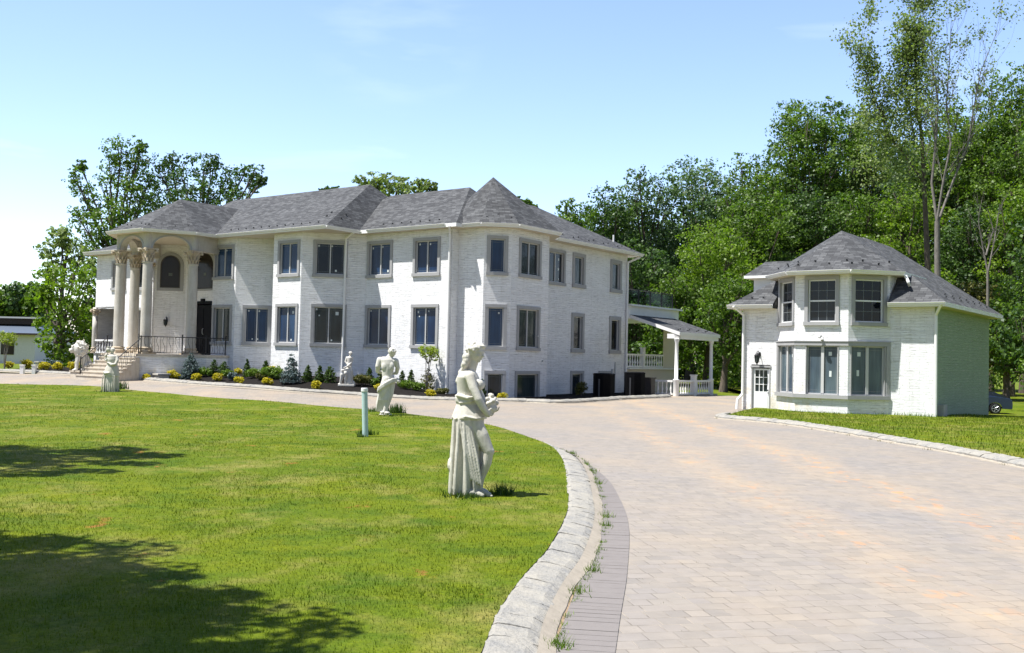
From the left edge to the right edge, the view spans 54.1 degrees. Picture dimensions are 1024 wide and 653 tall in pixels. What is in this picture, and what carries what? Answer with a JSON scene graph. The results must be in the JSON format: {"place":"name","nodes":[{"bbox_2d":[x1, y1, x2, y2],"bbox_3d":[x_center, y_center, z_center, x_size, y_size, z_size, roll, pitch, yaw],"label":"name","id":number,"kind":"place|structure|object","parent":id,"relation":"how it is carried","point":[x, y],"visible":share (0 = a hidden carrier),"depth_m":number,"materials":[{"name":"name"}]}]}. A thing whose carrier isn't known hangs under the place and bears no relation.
{"place":"outdoors","nodes":[
{"label":"outdoors","id":0,"kind":"place"},
{"bbox_2d":[25,367,81,371],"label":"side mulch bed","id":1,"kind":"object","parent":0,"point":[65,369],"visible":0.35,"depth_m":68.69,"materials":[{"name":"brown soil"}]},
{"bbox_2d":[0,330,17,368],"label":"young tree","id":2,"kind":"object","parent":1,"relation":"on","point":[10,341],"visible":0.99,"depth_m":70.54,"materials":[{"name":"green plant"}]},
{"bbox_2d":[24,258,96,366],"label":"tree","id":3,"kind":"object","parent":1,"relation":"on","point":[45,293],"visible":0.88,"depth_m":73.24,"materials":[{"name":"green plant"}]},
{"bbox_2d":[0,384,568,652],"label":"lawn","id":4,"kind":"structure","parent":0,"point":[341,547],"depth_m":12.01,"materials":[{"name":"green plant"}]},
{"bbox_2d":[101,347,119,391],"bbox_3d":[-19.343,2.163,48.472,0.794,2.375,0.680,1,-2,0],"label":"statue","id":5,"kind":"object","parent":4,"relation":"on","point":[111,375],"visible":0.82,"depth_m":48.27,"materials":[{"name":"stone"}]},
{"bbox_2d":[361,388,367,436],"bbox_3d":[-3.738,2.293,25.483,0.226,1.462,0.174,1,-2,0],"label":"vent pipe","id":6,"kind":"object","parent":4,"relation":"on","point":[364,391],"visible":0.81,"depth_m":25.43,"materials":[{"name":"white plastic"}]},
{"bbox_2d":[375,347,399,414],"bbox_3d":[-4.362,1.950,35.122,0.794,2.468,0.668,2,-2,-31],"label":"statue","id":7,"kind":"object","parent":4,"relation":"on","point":[388,363],"visible":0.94,"depth_m":34.95,"materials":[{"name":"stone"}]},
{"bbox_2d":[447,340,499,496],"bbox_3d":[-0.593,1.375,15.034,0.641,2.336,0.662,3,-2,-35],"label":"statue","id":8,"kind":"object","parent":4,"relation":"on","point":[471,456],"visible":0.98,"depth_m":14.87,"materials":[{"name":"stone"}]},
{"bbox_2d":[94,379,517,500],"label":"tall grass","id":9,"kind":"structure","parent":0,"point":[501,489],"depth_m":15.35,"materials":[{"name":"green plant"}]},
{"bbox_2d":[0,350,1019,395],"bbox_3d":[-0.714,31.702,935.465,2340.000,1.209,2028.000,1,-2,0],"label":"ground","id":10,"kind":"structure","parent":0,"point":[732,392],"depth_m":86.96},
{"bbox_2d":[0,283,18,316],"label":"tree","id":11,"kind":"object","parent":10,"relation":"on","point":[6,313],"visible":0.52,"depth_m":193.21,"materials":[{"name":"green plant"}]},
{"bbox_2d":[2,280,26,315],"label":"tree","id":12,"kind":"object","parent":10,"relation":"on","point":[16,291],"visible":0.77,"depth_m":191.96,"materials":[{"name":"green plant"}]},
{"bbox_2d":[17,281,42,316],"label":"tree","id":13,"kind":"object","parent":10,"relation":"on","point":[23,304],"visible":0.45,"depth_m":191.29,"materials":[{"name":"green plant"}]},
{"bbox_2d":[0,369,69,374],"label":"side bed kerb","id":14,"kind":"structure","parent":10,"relation":"on","point":[37,371],"depth_m":67.36,"materials":[{"name":"stone"}]},
{"bbox_2d":[0,316,74,363],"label":"neighbour house","id":15,"kind":"structure","parent":10,"relation":"on","point":[26,347],"depth_m":119.58,"materials":[{"name":"white"}]},
{"bbox_2d":[33,224,96,356],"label":"tree","id":16,"kind":"object","parent":10,"relation":"on","point":[64,242],"visible":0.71,"depth_m":78.28,"materials":[{"name":"green plant"}]},
{"bbox_2d":[60,292,93,366],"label":"undergrowth","id":17,"kind":"object","parent":10,"relation":"on","point":[84,302],"visible":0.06,"depth_m":78.45,"materials":[{"name":"green plant"}]},
{"bbox_2d":[61,133,159,281],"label":"tree","id":18,"kind":"object","parent":10,"relation":"on","point":[112,219],"visible":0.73,"depth_m":85.34,"materials":[{"name":"green plant"}]},
{"bbox_2d":[137,150,267,212],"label":"tree","id":19,"kind":"object","parent":10,"relation":"on","point":[260,181],"visible":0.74,"depth_m":91.18,"materials":[{"name":"green plant"}]},
{"bbox_2d":[351,171,438,196],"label":"tree","id":20,"kind":"object","parent":10,"relation":"on","point":[400,186],"visible":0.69,"depth_m":79.84,"materials":[{"name":"green plant"}]},
{"bbox_2d":[76,177,719,397],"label":"mansion","id":21,"kind":"structure","parent":10,"relation":"on","point":[535,300],"depth_m":58.37,"materials":[{"name":"white brick"}]},
{"bbox_2d":[157,252,183,290],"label":"window","id":22,"kind":"structure","parent":21,"relation":"in","point":[170,266],"depth_m":65.47,"materials":[{"name":"black glass"}]},
{"bbox_2d":[196,299,211,354],"bbox_3d":[-19.823,0.016,64.411,1.846,3.588,0.325,0,-2,36],"label":"door","id":23,"kind":"structure","parent":21,"relation":"in","point":[204,312],"depth_m":64.41,"materials":[{"name":"black paint"}]},
{"bbox_2d":[197,253,212,290],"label":"window","id":24,"kind":"structure","parent":21,"relation":"in","point":[205,268],"depth_m":64.39,"materials":[{"name":"grey glass"}]},
{"bbox_2d":[210,305,231,344],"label":"window","id":25,"kind":"structure","parent":21,"relation":"in","point":[221,321],"depth_m":61.23,"materials":[{"name":"grey glass"}]},
{"bbox_2d":[212,244,234,279],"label":"window","id":26,"kind":"structure","parent":21,"relation":"in","point":[223,262],"depth_m":61.26,"materials":[{"name":"blue glass"}]},
{"bbox_2d":[241,305,271,345],"bbox_3d":[-15.424,-0.069,60.632,1.742,2.418,0.319,2,-2,-9],"label":"window","id":27,"kind":"structure","parent":21,"relation":"in","point":[256,319],"depth_m":60.65,"materials":[{"name":"blue glass"}]},
{"bbox_2d":[273,303,297,345],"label":"window","id":28,"kind":"structure","parent":21,"relation":"in","point":[286,315],"depth_m":57.72,"materials":[{"name":"blue glass"}]},
{"bbox_2d":[276,239,300,276],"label":"window","id":29,"kind":"structure","parent":21,"relation":"in","point":[288,258],"depth_m":57.79,"materials":[{"name":"blue glass"}]},
{"bbox_2d":[310,304,346,346],"bbox_3d":[-10.467,-0.065,57.237,2.041,2.418,0.319,2,-2,-9],"label":"window","id":30,"kind":"structure","parent":21,"relation":"in","point":[326,319],"depth_m":57.27,"materials":[{"name":"grey glass"}]},
{"bbox_2d":[312,240,347,277],"bbox_3d":[-10.381,-3.865,57.357,1.989,2.119,0.319,2,-2,-9],"label":"window","id":31,"kind":"structure","parent":21,"relation":"in","point":[328,255],"depth_m":57.38,"materials":[{"name":"grey glass"}]},
{"bbox_2d":[363,305,390,347],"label":"window","id":32,"kind":"structure","parent":21,"relation":"in","point":[377,331],"depth_m":56.98,"materials":[{"name":"blue glass"}]},
{"bbox_2d":[365,240,392,278],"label":"window","id":33,"kind":"structure","parent":21,"relation":"in","point":[379,253],"depth_m":57.06,"materials":[{"name":"blue glass"}]},
{"bbox_2d":[409,304,438,348],"bbox_3d":[-4.743,-0.012,54.840,2.015,2.418,0.319,0,-2,36],"label":"window","id":34,"kind":"structure","parent":21,"relation":"in","point":[424,317],"depth_m":54.93,"materials":[{"name":"blue glass"}]},
{"bbox_2d":[411,236,440,276],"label":"window","id":35,"kind":"structure","parent":21,"relation":"in","point":[426,251],"depth_m":54.98,"materials":[{"name":"blue glass"}]},
{"bbox_2d":[484,370,505,396],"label":"window","id":36,"kind":"structure","parent":21,"relation":"in","point":[495,381],"depth_m":53.25,"materials":[{"name":"grey glass"}]},
{"bbox_2d":[484,304,506,349],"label":"window","id":37,"kind":"structure","parent":21,"relation":"in","point":[495,329],"depth_m":53.33,"materials":[{"name":"blue glass"}]},
{"bbox_2d":[486,235,508,275],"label":"window","id":38,"kind":"structure","parent":21,"relation":"in","point":[497,246],"depth_m":53.45,"materials":[{"name":"blue glass"}]},
{"bbox_2d":[514,371,539,397],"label":"window","id":39,"kind":"structure","parent":21,"relation":"in","point":[527,383],"depth_m":54.78,"materials":[{"name":"grey glass"}]},
{"bbox_2d":[516,305,540,350],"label":"window","id":40,"kind":"structure","parent":21,"relation":"in","point":[528,317],"depth_m":54.85,"materials":[{"name":"grey glass"}]},
{"bbox_2d":[518,238,541,279],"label":"window","id":41,"kind":"structure","parent":21,"relation":"in","point":[530,251],"depth_m":55.01,"materials":[{"name":"grey glass"}]},
{"bbox_2d":[549,248,566,285],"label":"window","id":42,"kind":"structure","parent":21,"relation":"in","point":[557,258],"depth_m":59.70,"materials":[{"name":"grey glass"}]},
{"bbox_2d":[570,371,583,393],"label":"window","id":43,"kind":"structure","parent":21,"relation":"in","point":[575,376],"depth_m":61.28,"materials":[{"name":"grey glass"}]},
{"bbox_2d":[570,313,584,352],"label":"window","id":44,"kind":"structure","parent":21,"relation":"in","point":[577,319],"depth_m":61.49,"materials":[{"name":"grey glass"}]},
{"bbox_2d":[572,252,585,288],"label":"window","id":45,"kind":"structure","parent":21,"relation":"in","point":[579,260],"depth_m":61.65,"materials":[{"name":"grey glass"}]},
{"bbox_2d":[608,316,621,353],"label":"window","id":46,"kind":"structure","parent":21,"relation":"in","point":[614,322],"depth_m":65.14,"materials":[{"name":"grey glass"}]},
{"bbox_2d":[610,259,622,293],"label":"window","id":47,"kind":"structure","parent":21,"relation":"in","point":[615,265],"depth_m":65.20,"materials":[{"name":"grey glass"}]},
{"bbox_2d":[554,198,599,230],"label":"tree","id":48,"kind":"object","parent":10,"relation":"on","point":[572,216],"visible":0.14,"depth_m":100.42,"materials":[{"name":"green plant"}]},
{"bbox_2d":[581,181,653,274],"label":"tree","id":49,"kind":"object","parent":10,"relation":"on","point":[602,221],"visible":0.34,"depth_m":105.81,"materials":[{"name":"green plant"}]},
{"bbox_2d":[604,164,688,364],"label":"tree","id":50,"kind":"object","parent":10,"relation":"on","point":[657,233],"visible":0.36,"depth_m":108.49,"materials":[{"name":"green plant"}]},
{"bbox_2d":[621,237,683,365],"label":"tree","id":51,"kind":"object","parent":10,"relation":"on","point":[634,337],"visible":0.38,"depth_m":88.55,"materials":[{"name":"green plant"}]},
{"bbox_2d":[631,272,719,372],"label":"tree","id":52,"kind":"object","parent":10,"relation":"on","point":[683,345],"visible":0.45,"depth_m":84.59,"materials":[{"name":"green plant"}]},
{"bbox_2d":[641,155,750,379],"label":"tree","id":53,"kind":"object","parent":10,"relation":"on","point":[703,193],"visible":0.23,"depth_m":110.90,"materials":[{"name":"green plant"}]},
{"bbox_2d":[664,220,765,386],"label":"tree","id":54,"kind":"object","parent":10,"relation":"on","point":[718,253],"visible":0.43,"depth_m":86.01,"materials":[{"name":"green plant"}]},
{"bbox_2d":[692,269,753,391],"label":"tree","id":55,"kind":"object","parent":10,"relation":"on","point":[724,314],"visible":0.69,"depth_m":80.08,"materials":[{"name":"green plant"}]},
{"bbox_2d":[709,152,792,372],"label":"tree","id":56,"kind":"object","parent":10,"relation":"on","point":[759,179],"visible":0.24,"depth_m":104.02,"materials":[{"name":"green plant"}]},
{"bbox_2d":[710,186,809,283],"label":"tree","id":57,"kind":"object","parent":10,"relation":"on","point":[748,228],"visible":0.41,"depth_m":93.15,"materials":[{"name":"green plant"}]},
{"bbox_2d":[753,184,849,263],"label":"tree","id":58,"kind":"object","parent":10,"relation":"on","point":[815,235],"visible":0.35,"depth_m":93.11,"materials":[{"name":"green plant"}]},
{"bbox_2d":[582,124,1021,384],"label":"trees","id":59,"kind":"object","parent":10,"relation":"on","point":[696,357],"visible":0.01,"depth_m":118.70,"materials":[{"name":"green plant"}]},
{"bbox_2d":[750,98,857,255],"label":"tree","id":60,"kind":"object","parent":10,"relation":"on","point":[809,158],"visible":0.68,"depth_m":107.98,"materials":[{"name":"green plant"}]},
{"bbox_2d":[804,95,881,236],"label":"tree","id":61,"kind":"object","parent":10,"relation":"on","point":[837,118],"visible":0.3,"depth_m":110.59,"materials":[{"name":"green plant"}]},
{"bbox_2d":[687,339,1023,390],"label":"undergrowth","id":62,"kind":"object","parent":10,"relation":"on","point":[732,379],"visible":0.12,"depth_m":89.68,"materials":[{"name":"green plant"}]},
{"bbox_2d":[806,188,913,260],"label":"tree","id":63,"kind":"object","parent":10,"relation":"on","point":[850,220],"visible":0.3,"depth_m":94.96,"materials":[{"name":"green plant"}]},
{"bbox_2d":[726,231,1002,416],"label":"guest house","id":64,"kind":"structure","parent":10,"relation":"on","point":[843,322],"depth_m":44.41,"materials":[{"name":"white brick"}]},
{"bbox_2d":[750,365,770,407],"bbox_3d":[11.756,2.965,47.346,1.014,2.249,0.234,0,-2,36],"label":"door","id":65,"kind":"structure","parent":64,"relation":"in","point":[760,378],"depth_m":47.39,"materials":[{"name":"white wood"}]},
{"bbox_2d":[777,277,794,326],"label":"window","id":66,"kind":"structure","parent":64,"relation":"in","point":[786,287],"depth_m":46.24,"materials":[{"name":"white glass"}]},
{"bbox_2d":[778,345,793,392],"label":"window","id":67,"kind":"structure","parent":64,"relation":"in","point":[785,353],"depth_m":46.19,"materials":[{"name":"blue glass"}]},
{"bbox_2d":[803,275,839,324],"bbox_3d":[13.723,-1.137,44.379,1.599,2.184,0.319,0,-2,36],"label":"window","id":68,"kind":"structure","parent":64,"relation":"in","point":[821,293],"depth_m":44.43,"materials":[{"name":"grey glass"}]},
{"bbox_2d":[805,345,838,394],"bbox_3d":[13.703,1.917,44.283,1.469,2.158,0.234,0,-2,36],"label":"window","id":69,"kind":"structure","parent":64,"relation":"in","point":[821,361],"depth_m":44.29,"materials":[{"name":"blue glass"}]},
{"bbox_2d":[850,346,885,395],"bbox_3d":[15.473,1.940,43.761,1.612,2.158,0.234,2,-2,-9],"label":"window","id":70,"kind":"structure","parent":64,"relation":"in","point":[867,363],"depth_m":43.78,"materials":[{"name":"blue glass"}]},
{"bbox_2d":[851,275,887,325],"bbox_3d":[15.572,-1.113,43.832,1.690,2.184,0.319,2,-2,-9],"label":"window","id":71,"kind":"structure","parent":64,"relation":"in","point":[869,293],"depth_m":43.87,"materials":[{"name":"grey glass"}]},
{"bbox_2d":[839,103,921,246],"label":"tree","id":72,"kind":"object","parent":10,"relation":"on","point":[868,184],"visible":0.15,"depth_m":112.64,"materials":[{"name":"green plant"}]},
{"bbox_2d":[862,180,945,266],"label":"tree","id":73,"kind":"object","parent":10,"relation":"on","point":[895,219],"visible":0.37,"depth_m":90.86,"materials":[{"name":"green plant"}]},
{"bbox_2d":[865,141,971,271],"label":"tree","id":74,"kind":"object","parent":10,"relation":"on","point":[877,189],"visible":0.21,"depth_m":109.91,"materials":[{"name":"green plant"}]},
{"bbox_2d":[907,96,1007,287],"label":"tree","id":75,"kind":"object","parent":10,"relation":"on","point":[950,162],"visible":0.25,"depth_m":108.20,"materials":[{"name":"green plant"}]},
{"bbox_2d":[930,201,1021,325],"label":"tree","id":76,"kind":"object","parent":10,"relation":"on","point":[957,255],"visible":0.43,"depth_m":93.16,"materials":[{"name":"green plant"}]},
{"bbox_2d":[956,280,1012,374],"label":"tree","id":77,"kind":"object","parent":10,"relation":"on","point":[970,290],"visible":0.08,"depth_m":78.68,"materials":[{"name":"green plant"}]},
{"bbox_2d":[946,68,1023,391],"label":"tree","id":78,"kind":"object","parent":10,"relation":"on","point":[976,190],"visible":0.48,"depth_m":105.74,"materials":[{"name":"green plant"}]},
{"bbox_2d":[970,181,1023,396],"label":"tree","id":79,"kind":"object","parent":10,"relation":"on","point":[1003,225],"visible":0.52,"depth_m":90.75,"materials":[{"name":"green plant"}]},
{"bbox_2d":[971,60,1023,392],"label":"tree","id":80,"kind":"object","parent":10,"relation":"on","point":[1016,159],"visible":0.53,"depth_m":103.41,"materials":[{"name":"green plant"}]},
{"bbox_2d":[984,273,1023,398],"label":"tree","id":81,"kind":"object","parent":10,"relation":"on","point":[1005,297],"visible":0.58,"depth_m":76.95,"materials":[{"name":"green plant"}]},
{"bbox_2d":[989,130,1023,360],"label":"tree","id":82,"kind":"object","parent":10,"relation":"on","point":[1017,268],"visible":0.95,"depth_m":59.57,"materials":[{"name":"green plant"}]},
{"bbox_2d":[1002,130,1023,390],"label":"tree","id":83,"kind":"object","parent":10,"relation":"on","point":[1020,365],"visible":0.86,"depth_m":66.31,"materials":[{"name":"green plant"}]},
{"bbox_2d":[0,373,1023,652],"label":"driveway","id":84,"kind":"structure","parent":0,"point":[932,539],"depth_m":13.41,"materials":[{"name":"beige stone"}]},
{"bbox_2d":[69,370,80,378],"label":"plinth","id":85,"kind":"structure","parent":84,"relation":"on","point":[73,374],"depth_m":59.92,"materials":[{"name":"stone"}]},
{"bbox_2d":[69,340,92,370],"bbox_3d":[-25.822,1.755,60.252,1.478,1.853,1.011,2,-2,-32],"label":"lion statue","id":86,"kind":"object","parent":85,"relation":"on","point":[78,348],"visible":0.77,"depth_m":59.91,"materials":[{"name":"stone"}]},
{"bbox_2d":[141,377,671,403],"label":"bed kerb","id":87,"kind":"structure","parent":84,"relation":"on","point":[372,395],"depth_m":49.68,"materials":[{"name":"stone"}]},
{"bbox_2d":[179,373,659,399],"bbox_3d":[-7.249,3.339,57.482,33.845,0.896,16.760,1,-2,0],"label":"mulch bed","id":88,"kind":"object","parent":84,"relation":"on","point":[398,390],"visible":0.23,"depth_m":53.48,"materials":[{"name":"brown soil"}]},
{"bbox_2d":[178,353,200,378],"bbox_3d":[-18.804,2.374,58.691,1.340,1.698,1.298,0,-2,40],"label":"blue spruce","id":89,"kind":"object","parent":88,"relation":"on","point":[189,370],"visible":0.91,"depth_m":58.49,"materials":[{"name":"grey plant"}]},
{"bbox_2d":[259,365,283,378],"bbox_3d":[-13.277,2.574,55.577,1.519,0.901,1.337,1,-2,0],"label":"shrub","id":90,"kind":"object","parent":88,"relation":"on","point":[272,372],"visible":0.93,"depth_m":55.34,"materials":[{"name":"green plant"}]},
{"bbox_2d":[280,382,301,384],"bbox_3d":[-11.740,3.024,53.320,1.144,0.143,1.144,1,-2,0],"label":"dish planter","id":91,"kind":"object","parent":88,"relation":"on","point":[288,383],"visible":0.85,"depth_m":52.88,"materials":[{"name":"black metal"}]},
{"bbox_2d":[279,354,301,384],"bbox_3d":[-11.729,2.333,53.372,1.287,1.798,1.350,1,-2,0],"label":"blue spruce","id":92,"kind":"object","parent":91,"relation":"in","point":[292,374],"visible":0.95,"depth_m":53.18,"materials":[{"name":"grey plant"}]},
{"bbox_2d":[338,351,354,385],"bbox_3d":[-8.629,2.201,52.455,0.899,1.824,0.560,1,-2,0],"label":"statue","id":93,"kind":"object","parent":88,"relation":"on","point":[346,374],"visible":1,"depth_m":52.32,"materials":[{"name":"stone"}]},
{"bbox_2d":[418,343,439,388],"bbox_3d":[-4.468,2.248,53.647,1.197,2.730,1.086,1,-2,0],"label":"young tree","id":94,"kind":"object","parent":88,"relation":"on","point":[431,352],"visible":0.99,"depth_m":53.60,"materials":[{"name":"green plant"}]},
{"bbox_2d":[593,373,614,396],"bbox_3d":[5.178,3.388,56.543,1.214,1.532,1.214,0,-2,34],"label":"air conditioner","id":95,"kind":"object","parent":88,"relation":"on","point":[603,384],"visible":0.96,"depth_m":56.05,"materials":[{"name":"black metal"}]},
{"bbox_2d":[624,372,644,395],"bbox_3d":[7.274,3.492,59.578,1.224,1.610,1.224,0,-2,34],"label":"air conditioner","id":96,"kind":"object","parent":88,"relation":"on","point":[634,383],"visible":0.95,"depth_m":59.09,"materials":[{"name":"black metal"}]},
{"bbox_2d":[645,377,655,394],"bbox_3d":[8.357,3.746,62.734,1.144,1.144,0.624,0,-2,36],"label":"equipment cabinet","id":97,"kind":"object","parent":88,"relation":"on","point":[649,385],"visible":0.46,"depth_m":62.37,"materials":[{"name":"grey metal"}]},
{"bbox_2d":[481,441,603,652],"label":"lawn kerb","id":98,"kind":"structure","parent":84,"relation":"on","point":[531,611],"depth_m":9.56,"materials":[{"name":"stone"}]},
{"bbox_2d":[544,449,615,651],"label":"weeds","id":99,"kind":"object","parent":84,"relation":"on","point":[555,641],"visible":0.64,"depth_m":10.18,"materials":[{"name":"green plant"}]},
{"bbox_2d":[557,467,625,651],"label":"joint soil strip","id":100,"kind":"object","parent":84,"relation":"on","point":[562,620],"visible":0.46,"depth_m":8.74,"materials":[{"name":"soil"}]},
{"bbox_2d":[557,448,628,652],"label":"driveway border","id":101,"kind":"object","parent":84,"relation":"on","point":[616,555],"visible":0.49,"depth_m":9.31,"materials":[{"name":"grey stone"}]},
{"bbox_2d":[714,412,1023,468],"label":"side lawn kerb","id":102,"kind":"structure","parent":84,"relation":"on","point":[1011,461],"depth_m":28.44,"materials":[{"name":"stone"}]},
{"bbox_2d":[0,0,1023,368],"label":"sky","id":103,"kind":"structure","parent":0,"point":[553,101],"materials":[{"name":"blue"}]},
{"bbox_2d":[687,377,1023,457],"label":"side lawn","id":104,"kind":"structure","parent":0,"point":[1017,409],"depth_m":35.98,"materials":[{"name":"green plant"}]},
{"bbox_2d":[829,0,959,270],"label":"sparse tree","id":105,"kind":"object","parent":104,"relation":"on","point":[906,55],"visible":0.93,"depth_m":78.93,"materials":[{"name":"green plant"}]},
{"bbox_2d":[906,0,1023,276],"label":"bare tree","id":106,"kind":"object","parent":104,"relation":"on","point":[938,213],"visible":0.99,"depth_m":75.47,"materials":[{"name":"green plant"}]},
{"bbox_2d":[967,190,1008,323],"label":"dead tree","id":107,"kind":"object","parent":104,"relation":"on","point":[987,272],"visible":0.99,"depth_m":72.81,"materials":[{"name":"wood"}]},
{"bbox_2d":[989,391,1012,413],"bbox_3d":[25.220,4.103,55.750,4.418,1.372,1.750,1,-2,8],"label":"parked car","id":108,"kind":"object","parent":104,"relation":"on","point":[998,402],"visible":0.26,"depth_m":54.72,"materials":[{"name":"blue paint"}]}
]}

